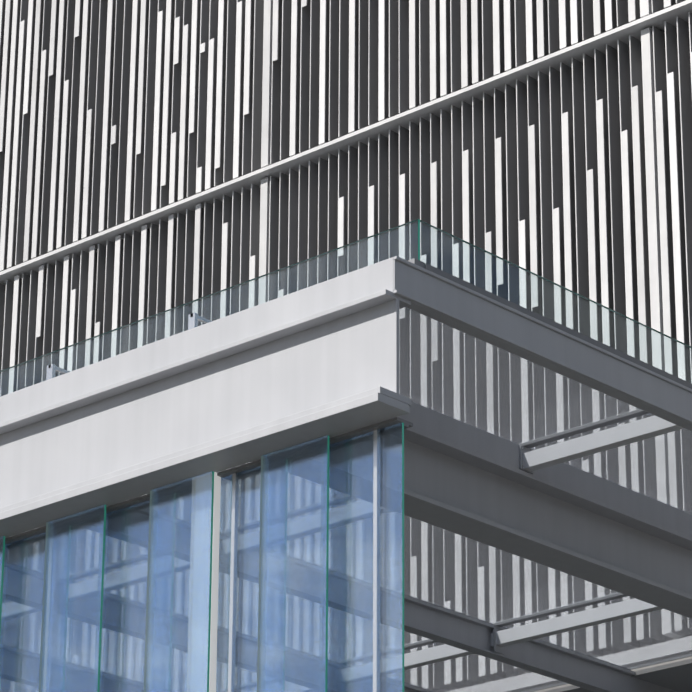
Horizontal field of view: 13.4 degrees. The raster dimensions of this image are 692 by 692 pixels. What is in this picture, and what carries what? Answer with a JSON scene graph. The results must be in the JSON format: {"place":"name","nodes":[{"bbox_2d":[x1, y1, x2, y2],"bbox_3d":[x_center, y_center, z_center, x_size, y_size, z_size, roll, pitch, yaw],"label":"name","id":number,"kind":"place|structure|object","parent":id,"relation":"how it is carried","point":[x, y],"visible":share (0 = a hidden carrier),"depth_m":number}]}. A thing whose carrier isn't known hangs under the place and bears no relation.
{"place":"outdoors","nodes":[
{"label":"outdoors","id":0,"kind":"place"},
{"bbox_2d":[209,472,220,691],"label":"white glass wall posts","id":1,"kind":"object","parent":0,"point":[214,588],"visible":0.25,"depth_m":18.87},
{"bbox_2d":[438,631,691,691],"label":"building body","id":2,"kind":"structure","parent":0,"point":[674,674],"depth_m":27.08},
{"bbox_2d":[0,0,691,691],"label":"building facade fins","id":3,"kind":"object","parent":2,"relation":"attached to","point":[576,176],"visible":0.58,"depth_m":31.65},
{"bbox_2d":[0,0,691,284],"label":"building facade rails","id":4,"kind":"object","parent":2,"relation":"attached to","point":[681,10],"depth_m":31.46},
{"bbox_2d":[0,256,691,691],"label":"canopy steel frame","id":5,"kind":"object","parent":2,"relation":"attached to","point":[282,372],"visible":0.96,"depth_m":19.85},
{"bbox_2d":[46,258,691,388],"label":"balustrade base channel","id":6,"kind":"object","parent":5,"relation":"on","point":[193,320],"visible":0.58,"depth_m":19.57},
{"bbox_2d":[0,219,691,395],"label":"glass balustrade","id":7,"kind":"object","parent":6,"relation":"in","point":[419,258],"visible":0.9,"depth_m":19.62},
{"bbox_2d":[493,445,533,654],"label":"canopy purlin cleats","id":8,"kind":"object","parent":5,"relation":"attached to","point":[497,648],"visible":0.19,"depth_m":21.39},
{"bbox_2d":[404,415,682,669],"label":"canopy purlins","id":9,"kind":"object","parent":5,"relation":"attached to","point":[601,441],"visible":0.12,"depth_m":24.62},
{"bbox_2d":[404,409,648,691],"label":"canopy glazing frames","id":10,"kind":"structure","parent":9,"relation":"on","point":[586,428],"depth_m":24.85},
{"bbox_2d":[7,308,691,691],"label":"canopy roof glass","id":11,"kind":"object","parent":10,"relation":"on","point":[501,554],"visible":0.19,"depth_m":23.03},
{"bbox_3d":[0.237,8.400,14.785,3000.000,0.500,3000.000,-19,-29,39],"label":"paving","id":12,"kind":"structure","parent":0,"visible":0},
{"bbox_2d":[5,417,412,691],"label":"window frame","id":13,"kind":"object","parent":12,"relation":"on","point":[374,428],"visible":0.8,"depth_m":18.49},
{"bbox_2d":[0,423,403,691],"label":"glass wall panes","id":14,"kind":"object","parent":13,"relation":"attached to","point":[98,599],"visible":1,"depth_m":18.82}
]}

